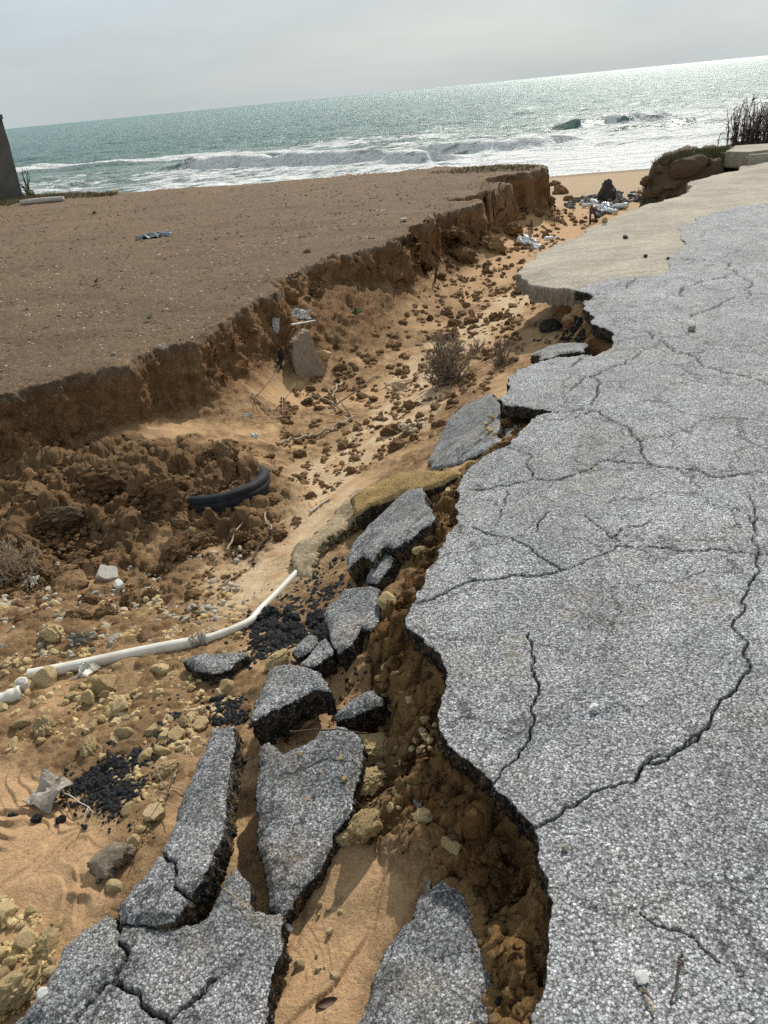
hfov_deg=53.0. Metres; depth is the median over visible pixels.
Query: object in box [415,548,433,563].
soil clod
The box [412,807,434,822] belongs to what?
limestone rock
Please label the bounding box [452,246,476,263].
soil clod
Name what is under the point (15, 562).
dry branches
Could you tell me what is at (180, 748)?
limestone rock
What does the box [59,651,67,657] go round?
limestone rock
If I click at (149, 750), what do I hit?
limestone rock
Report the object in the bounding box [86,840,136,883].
concrete lump
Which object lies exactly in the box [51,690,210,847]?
tar crumbs
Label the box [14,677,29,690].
pipe ring
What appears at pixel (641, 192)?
dry bush
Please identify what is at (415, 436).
soil clod
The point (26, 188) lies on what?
shrub
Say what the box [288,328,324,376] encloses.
concrete block
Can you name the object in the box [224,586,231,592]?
limestone rock
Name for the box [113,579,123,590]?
white stone
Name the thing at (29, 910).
limestone rock
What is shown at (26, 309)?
terrace gravel
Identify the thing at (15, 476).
soil clod
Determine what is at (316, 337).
soil clod
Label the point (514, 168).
rim grass
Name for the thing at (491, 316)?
soil clod
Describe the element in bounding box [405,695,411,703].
limestone rock
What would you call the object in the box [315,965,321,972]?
limestone rock
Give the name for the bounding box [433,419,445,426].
soil clod
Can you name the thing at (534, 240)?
plastic bottle
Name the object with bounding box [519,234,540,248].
plastic bag
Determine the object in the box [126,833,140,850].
limestone rock
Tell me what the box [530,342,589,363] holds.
asphalt slab
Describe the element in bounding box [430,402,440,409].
soil clod
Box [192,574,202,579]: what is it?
soil clod
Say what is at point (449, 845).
limestone rock
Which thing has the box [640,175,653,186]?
sandstone block
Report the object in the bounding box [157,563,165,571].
soil clod
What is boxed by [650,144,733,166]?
bank grass
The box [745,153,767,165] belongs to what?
kerb
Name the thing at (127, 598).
soil clod
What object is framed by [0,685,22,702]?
pipe fitting
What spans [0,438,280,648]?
rubble
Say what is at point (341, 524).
mortar slab
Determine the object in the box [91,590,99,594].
limestone rock
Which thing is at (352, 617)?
asphalt chunk
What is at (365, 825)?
limestone rock
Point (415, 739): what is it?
limestone rock
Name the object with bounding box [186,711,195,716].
limestone rock
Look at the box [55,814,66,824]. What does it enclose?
tar lump
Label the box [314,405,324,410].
soil clod
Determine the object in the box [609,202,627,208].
plastic bottle
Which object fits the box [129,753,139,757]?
tar lump
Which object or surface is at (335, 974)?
limestone rock
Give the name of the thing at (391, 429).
soil clod
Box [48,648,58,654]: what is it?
limestone rock
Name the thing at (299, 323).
metal rod
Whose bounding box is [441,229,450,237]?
soil clod
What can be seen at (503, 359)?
dry bush
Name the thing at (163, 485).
soil clod
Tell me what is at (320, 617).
tar lump
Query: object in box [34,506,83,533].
boulder
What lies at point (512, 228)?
soil clod
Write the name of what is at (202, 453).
soil clod
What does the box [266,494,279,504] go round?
soil clod
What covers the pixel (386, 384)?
stick
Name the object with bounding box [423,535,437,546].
soil clod
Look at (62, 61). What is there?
sky
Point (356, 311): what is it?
weed
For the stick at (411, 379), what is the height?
0.167 m
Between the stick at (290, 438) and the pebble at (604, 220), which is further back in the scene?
the pebble at (604, 220)
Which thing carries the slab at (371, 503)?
on the ground at (180, 399)
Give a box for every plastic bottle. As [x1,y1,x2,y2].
[517,236,539,243]
[544,236,556,240]
[581,203,588,207]
[604,208,617,213]
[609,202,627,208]
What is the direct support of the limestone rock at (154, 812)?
on the ground at (180, 399)
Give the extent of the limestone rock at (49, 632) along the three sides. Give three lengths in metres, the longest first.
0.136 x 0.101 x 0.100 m
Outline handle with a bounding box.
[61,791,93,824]
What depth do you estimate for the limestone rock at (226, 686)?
2.96 m
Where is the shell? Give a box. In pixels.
[286,923,292,931]
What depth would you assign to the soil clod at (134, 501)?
4.61 m
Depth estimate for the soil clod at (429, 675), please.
2.48 m
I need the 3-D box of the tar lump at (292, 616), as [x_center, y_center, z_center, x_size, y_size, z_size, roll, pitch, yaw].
[-0.406,0.476,3.378,0.098,0.078,0.083,14,10,41]
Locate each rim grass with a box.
[0,189,117,206]
[428,163,542,173]
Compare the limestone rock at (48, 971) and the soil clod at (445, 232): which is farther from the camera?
the soil clod at (445, 232)
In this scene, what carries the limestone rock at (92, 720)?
on the ground at (180, 399)
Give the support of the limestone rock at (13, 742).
on the ground at (180, 399)
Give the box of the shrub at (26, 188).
[19,168,29,192]
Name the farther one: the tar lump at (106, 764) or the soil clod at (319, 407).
the soil clod at (319, 407)
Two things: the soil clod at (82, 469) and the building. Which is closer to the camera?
the soil clod at (82, 469)
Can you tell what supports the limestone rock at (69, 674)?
on the ground at (180, 399)
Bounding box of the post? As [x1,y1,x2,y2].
[19,196,64,204]
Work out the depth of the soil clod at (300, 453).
5.55 m
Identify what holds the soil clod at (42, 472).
on the ground at (180, 399)
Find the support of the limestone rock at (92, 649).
on the ground at (180, 399)
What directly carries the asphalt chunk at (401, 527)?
on the ground at (180, 399)
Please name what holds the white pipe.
on the ground at (180, 399)
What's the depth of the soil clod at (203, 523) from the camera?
4.48 m
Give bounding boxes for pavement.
[515,161,767,308]
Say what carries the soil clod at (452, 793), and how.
on the ground at (180, 399)
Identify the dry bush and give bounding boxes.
[421,329,481,388]
[468,338,487,353]
[484,337,515,366]
[520,227,533,241]
[636,184,649,198]
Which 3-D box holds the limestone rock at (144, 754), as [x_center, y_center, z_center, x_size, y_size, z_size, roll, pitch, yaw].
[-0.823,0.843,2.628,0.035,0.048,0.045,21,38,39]
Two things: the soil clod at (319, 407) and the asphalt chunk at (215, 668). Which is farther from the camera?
the soil clod at (319, 407)
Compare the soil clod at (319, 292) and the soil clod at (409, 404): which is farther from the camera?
the soil clod at (319, 292)
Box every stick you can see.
[219,569,244,586]
[225,522,242,550]
[248,527,272,562]
[262,509,272,530]
[275,416,355,444]
[309,497,330,513]
[311,373,379,416]
[379,364,430,390]
[384,382,407,391]
[434,259,439,282]
[519,206,539,212]
[591,205,596,222]
[640,986,654,1012]
[669,953,683,1005]
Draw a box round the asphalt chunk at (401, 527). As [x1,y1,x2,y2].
[347,488,439,587]
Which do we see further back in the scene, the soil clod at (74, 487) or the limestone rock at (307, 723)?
the soil clod at (74, 487)
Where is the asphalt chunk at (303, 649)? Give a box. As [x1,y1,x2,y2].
[292,635,319,665]
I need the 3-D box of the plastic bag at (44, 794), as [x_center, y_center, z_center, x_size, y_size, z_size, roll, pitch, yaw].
[-1.114,0.923,2.551,0.120,0.059,0.123,13,40,19]
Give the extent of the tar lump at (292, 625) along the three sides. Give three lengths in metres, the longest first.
0.084 x 0.053 x 0.052 m
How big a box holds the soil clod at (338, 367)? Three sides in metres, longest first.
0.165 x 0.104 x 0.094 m
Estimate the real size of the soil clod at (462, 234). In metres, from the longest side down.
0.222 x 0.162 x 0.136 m
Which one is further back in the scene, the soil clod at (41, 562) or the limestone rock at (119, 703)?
the soil clod at (41, 562)
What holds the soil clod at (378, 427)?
on the ground at (180, 399)
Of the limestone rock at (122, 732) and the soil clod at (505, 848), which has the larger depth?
the limestone rock at (122, 732)
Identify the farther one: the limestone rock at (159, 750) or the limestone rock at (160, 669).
the limestone rock at (160, 669)
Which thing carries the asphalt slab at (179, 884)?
on the ground at (180, 399)
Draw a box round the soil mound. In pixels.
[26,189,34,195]
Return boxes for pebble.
[243,412,252,417]
[561,844,568,851]
[589,702,598,709]
[601,217,607,223]
[634,969,648,984]
[688,325,695,330]
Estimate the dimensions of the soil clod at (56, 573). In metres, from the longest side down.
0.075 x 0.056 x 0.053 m
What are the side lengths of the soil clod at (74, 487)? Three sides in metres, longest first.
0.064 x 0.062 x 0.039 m
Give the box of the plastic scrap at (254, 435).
[249,433,257,438]
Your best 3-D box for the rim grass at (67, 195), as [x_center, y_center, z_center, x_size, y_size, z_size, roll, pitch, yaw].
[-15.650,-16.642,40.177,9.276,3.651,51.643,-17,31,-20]
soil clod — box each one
[0,552,17,568]
[11,471,20,480]
[13,614,30,622]
[15,480,48,502]
[33,560,47,574]
[39,469,45,477]
[40,477,46,484]
[53,569,62,577]
[63,609,91,619]
[64,579,89,589]
[65,552,85,563]
[69,482,79,491]
[70,557,87,568]
[74,460,93,480]
[77,593,100,604]
[82,460,133,495]
[84,514,91,522]
[86,431,102,443]
[88,514,111,528]
[93,604,118,618]
[120,589,134,607]
[121,430,145,441]
[131,497,138,504]
[136,630,152,642]
[141,473,181,498]
[141,587,159,600]
[147,565,158,574]
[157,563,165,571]
[158,534,193,562]
[165,498,181,507]
[171,513,190,528]
[174,476,188,489]
[178,531,189,538]
[184,589,203,600]
[190,531,212,549]
[191,477,202,485]
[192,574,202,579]
[195,444,212,462]
[197,518,209,529]
[202,486,212,492]
[207,368,215,376]
[208,489,220,494]
[211,441,239,462]
[211,469,223,477]
[224,439,238,443]
[226,529,248,544]
[237,479,248,483]
[248,323,258,333]
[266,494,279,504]
[268,469,280,475]
[272,529,286,541]
[293,449,306,457]
[297,474,306,479]
[300,397,312,404]
[303,296,311,300]
[305,491,317,499]
[306,385,315,390]
[309,280,324,289]
[309,287,318,294]
[312,287,324,297]
[313,335,319,340]
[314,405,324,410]
[323,395,336,404]
[332,363,347,371]
[337,440,348,449]
[346,466,356,474]
[356,392,367,398]
[369,396,377,401]
[374,425,383,429]
[379,423,401,436]
[387,439,405,452]
[394,369,401,375]
[402,429,409,437]
[403,399,415,409]
[409,434,418,439]
[411,568,424,577]
[415,412,424,418]
[415,423,421,429]
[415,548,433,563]
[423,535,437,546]
[426,670,432,679]
[427,314,433,320]
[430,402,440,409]
[430,776,439,785]
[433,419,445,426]
[436,273,446,279]
[440,308,453,315]
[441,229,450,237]
[442,225,461,238]
[446,331,455,340]
[447,318,462,325]
[447,788,457,798]
[447,825,455,833]
[447,833,462,843]
[450,392,456,398]
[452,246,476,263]
[456,230,467,239]
[464,316,478,324]
[468,838,489,858]
[472,885,485,896]
[479,234,505,254]
[480,939,486,951]
[481,229,487,235]
[481,268,489,273]
[484,835,504,858]
[488,312,501,320]
[494,879,502,888]
[501,221,523,234]
[501,843,511,853]
[510,288,520,294]
[514,829,521,836]
[533,207,544,216]
[547,195,555,206]
[550,180,560,185]
[552,185,568,194]
[561,314,575,329]
[563,195,574,200]
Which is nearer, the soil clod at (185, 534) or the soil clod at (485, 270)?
the soil clod at (185, 534)
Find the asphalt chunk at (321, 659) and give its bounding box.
[300,638,336,678]
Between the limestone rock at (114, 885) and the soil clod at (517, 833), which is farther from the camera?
the limestone rock at (114, 885)
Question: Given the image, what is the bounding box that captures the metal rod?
[290,320,315,325]
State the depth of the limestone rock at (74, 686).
3.13 m
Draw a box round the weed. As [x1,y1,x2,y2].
[350,307,363,314]
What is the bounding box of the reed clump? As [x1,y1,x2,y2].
[705,94,767,145]
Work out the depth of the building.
19.53 m
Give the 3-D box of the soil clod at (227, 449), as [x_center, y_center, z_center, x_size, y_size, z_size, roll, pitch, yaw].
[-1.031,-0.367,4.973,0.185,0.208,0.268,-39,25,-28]
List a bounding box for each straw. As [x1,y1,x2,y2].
[223,888,249,909]
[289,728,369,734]
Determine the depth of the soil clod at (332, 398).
6.75 m
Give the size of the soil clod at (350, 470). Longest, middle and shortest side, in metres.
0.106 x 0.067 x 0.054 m
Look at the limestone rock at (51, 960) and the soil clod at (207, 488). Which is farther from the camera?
the soil clod at (207, 488)
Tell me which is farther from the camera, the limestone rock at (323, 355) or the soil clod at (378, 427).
the limestone rock at (323, 355)
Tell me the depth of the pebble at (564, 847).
1.75 m
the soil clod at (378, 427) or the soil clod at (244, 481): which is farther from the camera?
the soil clod at (378, 427)
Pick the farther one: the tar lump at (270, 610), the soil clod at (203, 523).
the soil clod at (203, 523)
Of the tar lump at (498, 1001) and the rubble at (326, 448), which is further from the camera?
the rubble at (326, 448)
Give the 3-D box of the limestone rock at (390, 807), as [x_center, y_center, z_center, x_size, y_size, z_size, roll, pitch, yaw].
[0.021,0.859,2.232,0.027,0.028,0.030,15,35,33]
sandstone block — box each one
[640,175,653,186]
[643,185,663,198]
[654,165,664,174]
[663,180,682,189]
[668,154,706,178]
[707,158,712,165]
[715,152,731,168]
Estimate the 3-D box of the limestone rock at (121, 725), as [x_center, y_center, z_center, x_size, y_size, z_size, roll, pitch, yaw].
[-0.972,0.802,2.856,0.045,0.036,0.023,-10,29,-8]
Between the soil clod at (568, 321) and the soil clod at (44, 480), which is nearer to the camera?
the soil clod at (44, 480)
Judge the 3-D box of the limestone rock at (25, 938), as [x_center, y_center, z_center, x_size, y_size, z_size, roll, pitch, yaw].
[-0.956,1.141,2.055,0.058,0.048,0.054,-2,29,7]
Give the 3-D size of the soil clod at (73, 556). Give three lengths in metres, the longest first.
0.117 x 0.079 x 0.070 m
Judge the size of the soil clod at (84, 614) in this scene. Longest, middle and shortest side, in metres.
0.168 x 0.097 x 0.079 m
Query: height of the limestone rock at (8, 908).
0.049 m
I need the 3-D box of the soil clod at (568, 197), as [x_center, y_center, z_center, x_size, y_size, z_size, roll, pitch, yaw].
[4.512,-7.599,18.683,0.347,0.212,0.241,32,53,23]
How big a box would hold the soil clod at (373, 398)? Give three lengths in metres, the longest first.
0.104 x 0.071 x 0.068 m
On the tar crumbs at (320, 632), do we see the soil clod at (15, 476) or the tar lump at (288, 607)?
the tar lump at (288, 607)
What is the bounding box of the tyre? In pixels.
[187,464,270,514]
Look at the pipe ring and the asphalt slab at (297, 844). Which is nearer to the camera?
the asphalt slab at (297, 844)
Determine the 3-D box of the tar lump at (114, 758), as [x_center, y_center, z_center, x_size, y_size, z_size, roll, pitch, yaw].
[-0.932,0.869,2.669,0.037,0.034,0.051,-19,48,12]
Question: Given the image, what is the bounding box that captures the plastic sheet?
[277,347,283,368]
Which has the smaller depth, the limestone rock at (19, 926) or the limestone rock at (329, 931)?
the limestone rock at (329, 931)
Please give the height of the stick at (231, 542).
0.042 m
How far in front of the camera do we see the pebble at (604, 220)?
9.08 m
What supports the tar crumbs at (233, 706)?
on the ground at (180, 399)
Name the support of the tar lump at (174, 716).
on the tar crumbs at (85, 781)
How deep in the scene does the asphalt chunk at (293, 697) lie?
2.62 m
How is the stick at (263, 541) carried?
on the rubble at (58, 544)
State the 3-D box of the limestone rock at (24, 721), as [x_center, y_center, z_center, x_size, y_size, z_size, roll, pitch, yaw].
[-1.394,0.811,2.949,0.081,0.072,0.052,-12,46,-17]
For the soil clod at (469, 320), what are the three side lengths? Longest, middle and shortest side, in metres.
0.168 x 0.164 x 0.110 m
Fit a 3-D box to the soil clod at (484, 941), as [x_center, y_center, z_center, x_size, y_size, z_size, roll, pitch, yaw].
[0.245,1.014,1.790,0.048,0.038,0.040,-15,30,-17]
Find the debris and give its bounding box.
[564,190,675,217]
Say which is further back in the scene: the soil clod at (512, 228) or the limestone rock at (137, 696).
the soil clod at (512, 228)
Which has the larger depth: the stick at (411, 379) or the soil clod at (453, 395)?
the stick at (411, 379)
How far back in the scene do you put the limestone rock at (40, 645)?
3.45 m
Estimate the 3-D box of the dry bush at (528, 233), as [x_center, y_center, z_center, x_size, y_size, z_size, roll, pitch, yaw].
[2.320,-4.452,12.449,0.253,0.316,0.338,-6,28,0]
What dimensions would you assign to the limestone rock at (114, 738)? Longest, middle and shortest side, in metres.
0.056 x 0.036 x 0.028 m
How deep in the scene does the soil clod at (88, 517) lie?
4.55 m
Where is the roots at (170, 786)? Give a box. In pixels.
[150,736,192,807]
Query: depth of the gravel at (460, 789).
2.19 m
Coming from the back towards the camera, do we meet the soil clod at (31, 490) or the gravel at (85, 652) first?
the soil clod at (31, 490)
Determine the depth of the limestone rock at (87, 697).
3.04 m
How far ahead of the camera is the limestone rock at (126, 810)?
2.40 m
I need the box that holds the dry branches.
[0,531,50,584]
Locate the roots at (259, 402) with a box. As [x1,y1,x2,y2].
[243,367,298,416]
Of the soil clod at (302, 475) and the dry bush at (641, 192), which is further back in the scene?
the dry bush at (641, 192)
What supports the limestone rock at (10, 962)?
on the ground at (180, 399)
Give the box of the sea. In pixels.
[5,56,767,194]
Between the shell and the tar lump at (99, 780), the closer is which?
the shell
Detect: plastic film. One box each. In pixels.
[134,230,171,239]
[272,317,279,333]
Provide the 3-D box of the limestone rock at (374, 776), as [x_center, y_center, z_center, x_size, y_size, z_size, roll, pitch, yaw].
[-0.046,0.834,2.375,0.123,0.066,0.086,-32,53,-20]
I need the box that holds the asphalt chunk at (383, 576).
[366,553,401,590]
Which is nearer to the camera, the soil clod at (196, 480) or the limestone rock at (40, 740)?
the limestone rock at (40, 740)
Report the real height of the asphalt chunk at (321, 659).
0.104 m
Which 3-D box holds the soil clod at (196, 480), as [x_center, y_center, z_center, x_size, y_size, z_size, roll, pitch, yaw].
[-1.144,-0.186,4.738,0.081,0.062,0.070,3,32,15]
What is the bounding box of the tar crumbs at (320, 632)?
[211,544,367,684]
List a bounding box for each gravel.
[0,172,517,384]
[0,545,242,667]
[0,586,247,840]
[0,895,56,1023]
[283,589,544,971]
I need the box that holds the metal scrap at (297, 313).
[292,308,311,319]
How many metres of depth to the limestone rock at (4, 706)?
3.06 m
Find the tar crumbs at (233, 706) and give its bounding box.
[200,676,252,730]
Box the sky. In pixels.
[0,0,767,128]
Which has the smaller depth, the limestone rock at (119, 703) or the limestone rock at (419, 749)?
the limestone rock at (419, 749)
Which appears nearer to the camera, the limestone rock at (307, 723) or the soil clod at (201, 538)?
the limestone rock at (307, 723)
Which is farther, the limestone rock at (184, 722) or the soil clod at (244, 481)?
the soil clod at (244, 481)
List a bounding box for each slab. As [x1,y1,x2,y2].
[14,867,291,1023]
[117,726,247,929]
[254,727,368,924]
[289,487,364,577]
[350,470,462,530]
[357,875,493,1023]
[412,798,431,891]
[427,393,504,470]
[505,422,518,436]
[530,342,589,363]
[723,144,767,167]
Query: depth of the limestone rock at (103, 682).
3.09 m
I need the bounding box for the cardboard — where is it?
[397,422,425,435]
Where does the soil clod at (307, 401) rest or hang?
on the ground at (180, 399)
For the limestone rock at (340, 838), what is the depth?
2.20 m
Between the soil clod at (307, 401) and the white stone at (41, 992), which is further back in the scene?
the soil clod at (307, 401)
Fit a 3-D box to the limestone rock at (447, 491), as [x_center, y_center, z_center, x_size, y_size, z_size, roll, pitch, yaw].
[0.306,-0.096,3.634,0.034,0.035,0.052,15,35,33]
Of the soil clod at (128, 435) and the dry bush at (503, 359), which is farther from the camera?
the dry bush at (503, 359)
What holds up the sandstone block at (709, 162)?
on the ground at (180, 399)
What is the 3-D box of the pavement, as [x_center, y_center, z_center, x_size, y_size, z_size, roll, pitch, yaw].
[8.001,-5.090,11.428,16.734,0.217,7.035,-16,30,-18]
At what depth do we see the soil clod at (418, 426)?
5.45 m
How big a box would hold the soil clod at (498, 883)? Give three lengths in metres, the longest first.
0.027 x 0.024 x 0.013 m
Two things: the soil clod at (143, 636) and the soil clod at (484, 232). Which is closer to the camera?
the soil clod at (143, 636)
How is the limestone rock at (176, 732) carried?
on the ground at (180, 399)
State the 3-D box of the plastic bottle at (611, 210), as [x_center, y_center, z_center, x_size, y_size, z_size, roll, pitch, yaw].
[4.615,-6.131,15.664,0.092,0.092,0.354,30,5,-42]
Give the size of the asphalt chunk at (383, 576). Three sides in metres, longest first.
0.238 x 0.171 x 0.119 m
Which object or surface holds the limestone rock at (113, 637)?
on the ground at (180, 399)
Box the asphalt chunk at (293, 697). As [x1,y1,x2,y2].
[250,665,337,745]
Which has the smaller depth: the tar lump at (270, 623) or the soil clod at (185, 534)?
the tar lump at (270, 623)
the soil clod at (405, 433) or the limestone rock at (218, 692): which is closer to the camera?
the limestone rock at (218, 692)
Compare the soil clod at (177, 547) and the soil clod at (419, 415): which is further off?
the soil clod at (419, 415)
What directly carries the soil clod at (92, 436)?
on the ground at (180, 399)
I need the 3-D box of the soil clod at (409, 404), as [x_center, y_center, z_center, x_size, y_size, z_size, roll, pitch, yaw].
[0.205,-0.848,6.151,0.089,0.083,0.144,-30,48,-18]
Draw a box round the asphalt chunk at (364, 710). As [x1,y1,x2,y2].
[333,689,390,730]
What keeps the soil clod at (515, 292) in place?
on the ground at (180, 399)
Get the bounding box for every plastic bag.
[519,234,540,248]
[588,201,612,210]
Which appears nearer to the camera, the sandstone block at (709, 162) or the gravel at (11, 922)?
the gravel at (11, 922)
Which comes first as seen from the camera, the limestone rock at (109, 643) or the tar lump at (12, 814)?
the tar lump at (12, 814)
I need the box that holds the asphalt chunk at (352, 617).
[324,586,381,672]
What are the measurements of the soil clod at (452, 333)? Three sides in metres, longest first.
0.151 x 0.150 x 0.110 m
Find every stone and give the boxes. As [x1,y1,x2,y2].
[36,987,47,999]
[95,565,117,580]
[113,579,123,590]
[158,344,165,349]
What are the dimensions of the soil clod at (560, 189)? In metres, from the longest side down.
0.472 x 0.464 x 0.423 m
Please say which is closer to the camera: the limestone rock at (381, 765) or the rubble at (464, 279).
the limestone rock at (381, 765)
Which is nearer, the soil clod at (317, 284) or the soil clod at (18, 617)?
the soil clod at (18, 617)
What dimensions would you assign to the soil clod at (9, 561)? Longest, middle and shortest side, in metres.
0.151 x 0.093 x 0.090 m
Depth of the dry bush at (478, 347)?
7.14 m
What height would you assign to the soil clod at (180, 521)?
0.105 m
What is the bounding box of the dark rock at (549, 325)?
[538,318,562,332]
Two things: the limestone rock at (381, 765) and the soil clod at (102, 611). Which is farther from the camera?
the soil clod at (102, 611)
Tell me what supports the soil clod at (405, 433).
on the rubble at (326, 448)
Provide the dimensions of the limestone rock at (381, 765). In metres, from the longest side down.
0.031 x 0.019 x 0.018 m
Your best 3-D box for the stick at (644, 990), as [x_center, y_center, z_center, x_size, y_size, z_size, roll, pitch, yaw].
[0.499,0.921,1.454,0.013,0.015,0.049,-9,29,-6]
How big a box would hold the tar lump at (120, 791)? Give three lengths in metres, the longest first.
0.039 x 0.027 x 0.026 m
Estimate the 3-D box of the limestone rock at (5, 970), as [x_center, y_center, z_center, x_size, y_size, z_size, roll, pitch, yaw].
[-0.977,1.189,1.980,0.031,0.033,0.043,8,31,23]
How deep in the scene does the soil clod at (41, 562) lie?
4.17 m
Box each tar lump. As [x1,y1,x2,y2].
[7,812,18,816]
[29,813,44,823]
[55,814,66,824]
[94,776,104,789]
[100,760,112,771]
[110,755,119,764]
[116,788,125,794]
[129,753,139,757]
[172,714,179,720]
[256,611,268,621]
[261,604,278,616]
[265,618,278,627]
[265,630,274,639]
[274,621,283,628]
[281,621,296,631]
[282,611,300,622]
[283,604,294,613]
[286,620,298,632]
[295,629,306,639]
[305,616,311,624]
[306,612,315,617]
[317,614,323,620]
[495,996,502,1006]
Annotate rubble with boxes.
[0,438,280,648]
[230,286,535,580]
[417,208,597,344]
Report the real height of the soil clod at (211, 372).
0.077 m
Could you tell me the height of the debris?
0.976 m
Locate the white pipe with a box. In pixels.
[27,570,296,679]
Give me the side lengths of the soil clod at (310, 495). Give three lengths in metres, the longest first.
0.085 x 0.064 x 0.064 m
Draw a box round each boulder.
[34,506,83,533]
[597,178,616,201]
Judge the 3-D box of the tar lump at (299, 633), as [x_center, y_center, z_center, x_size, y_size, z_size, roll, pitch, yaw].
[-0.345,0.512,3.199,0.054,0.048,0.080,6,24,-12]
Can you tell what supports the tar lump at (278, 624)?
on the tar crumbs at (320, 632)
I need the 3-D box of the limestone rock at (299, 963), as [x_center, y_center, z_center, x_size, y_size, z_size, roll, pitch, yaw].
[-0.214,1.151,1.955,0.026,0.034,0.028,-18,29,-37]
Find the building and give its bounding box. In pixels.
[0,114,22,198]
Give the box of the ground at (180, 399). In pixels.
[0,139,767,1023]
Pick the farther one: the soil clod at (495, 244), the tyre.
the soil clod at (495, 244)
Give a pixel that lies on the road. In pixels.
(604, 547)
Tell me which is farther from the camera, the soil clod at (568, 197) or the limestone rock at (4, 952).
the soil clod at (568, 197)
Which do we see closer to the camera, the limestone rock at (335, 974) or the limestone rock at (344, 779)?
the limestone rock at (335, 974)
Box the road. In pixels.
[404,203,767,1023]
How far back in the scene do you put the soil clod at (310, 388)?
7.01 m
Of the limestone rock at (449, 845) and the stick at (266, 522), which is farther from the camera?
the stick at (266, 522)
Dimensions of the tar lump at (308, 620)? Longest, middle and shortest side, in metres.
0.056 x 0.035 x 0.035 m
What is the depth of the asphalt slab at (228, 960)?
1.86 m
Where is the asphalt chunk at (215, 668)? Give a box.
[183,652,251,683]
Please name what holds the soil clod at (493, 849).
on the ground at (180, 399)
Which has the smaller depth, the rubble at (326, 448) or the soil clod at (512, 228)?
the rubble at (326, 448)
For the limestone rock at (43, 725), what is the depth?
2.89 m
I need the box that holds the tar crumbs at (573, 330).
[532,315,587,344]
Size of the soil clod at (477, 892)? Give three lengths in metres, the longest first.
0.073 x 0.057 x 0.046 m
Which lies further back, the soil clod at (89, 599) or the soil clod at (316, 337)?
the soil clod at (316, 337)
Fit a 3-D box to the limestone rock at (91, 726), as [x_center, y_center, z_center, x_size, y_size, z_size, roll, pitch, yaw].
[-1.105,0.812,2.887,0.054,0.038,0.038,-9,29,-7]
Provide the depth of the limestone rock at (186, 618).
3.58 m
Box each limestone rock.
[0,669,9,674]
[0,900,18,924]
[0,948,8,958]
[0,963,44,1015]
[0,965,10,978]
[1,702,7,710]
[1,924,6,930]
[1,956,16,968]
[8,736,17,747]
[9,715,31,729]
[11,926,35,949]
[15,922,24,930]
[24,906,39,915]
[30,700,37,705]
[32,665,56,686]
[32,714,56,736]
[33,926,60,960]
[36,737,45,744]
[37,642,43,648]
[39,622,63,641]
[41,961,49,969]
[42,965,55,977]
[47,644,54,650]
[47,956,56,964]
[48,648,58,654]
[54,919,63,930]
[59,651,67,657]
[64,692,78,699]
[66,672,73,676]
[69,682,78,691]
[77,735,99,757]
[81,689,94,705]
[81,722,96,732]
[88,719,97,725]
[89,647,95,652]
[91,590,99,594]
[92,674,116,693]
[97,690,108,697]
[97,714,106,722]
[99,698,105,704]
[105,878,122,892]
[107,640,113,646]
[108,635,118,640]
[110,694,128,715]
[110,734,119,743]
[112,662,120,669]
[114,727,133,738]
[115,723,126,728]
[120,801,134,817]
[121,714,130,719]
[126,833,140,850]
[128,689,136,696]
[132,692,141,700]
[137,750,149,764]
[140,747,152,755]
[142,803,165,821]
[144,722,157,735]
[149,663,168,675]
[153,744,170,756]
[153,759,179,778]
[154,688,163,696]
[158,730,167,740]
[158,781,168,789]
[167,725,184,741]
[175,745,185,751]
[179,716,189,727]
[181,615,189,622]
[185,728,193,735]
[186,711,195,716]
[192,716,208,730]
[215,688,224,696]
[219,679,234,693]
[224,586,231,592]
[264,648,290,671]
[294,958,304,968]
[299,716,316,729]
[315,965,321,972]
[318,350,330,360]
[326,927,332,935]
[330,970,339,980]
[335,829,355,847]
[341,776,347,782]
[346,808,382,843]
[358,732,388,764]
[360,765,386,795]
[376,591,395,609]
[377,763,384,768]
[378,726,384,732]
[387,802,393,812]
[392,381,404,389]
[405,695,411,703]
[408,745,413,751]
[412,546,426,554]
[412,736,420,743]
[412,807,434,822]
[416,745,427,753]
[419,727,425,734]
[420,716,428,724]
[426,737,433,744]
[441,836,460,855]
[444,487,449,494]
[486,426,492,432]
[487,415,494,419]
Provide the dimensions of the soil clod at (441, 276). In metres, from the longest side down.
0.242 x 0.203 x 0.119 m

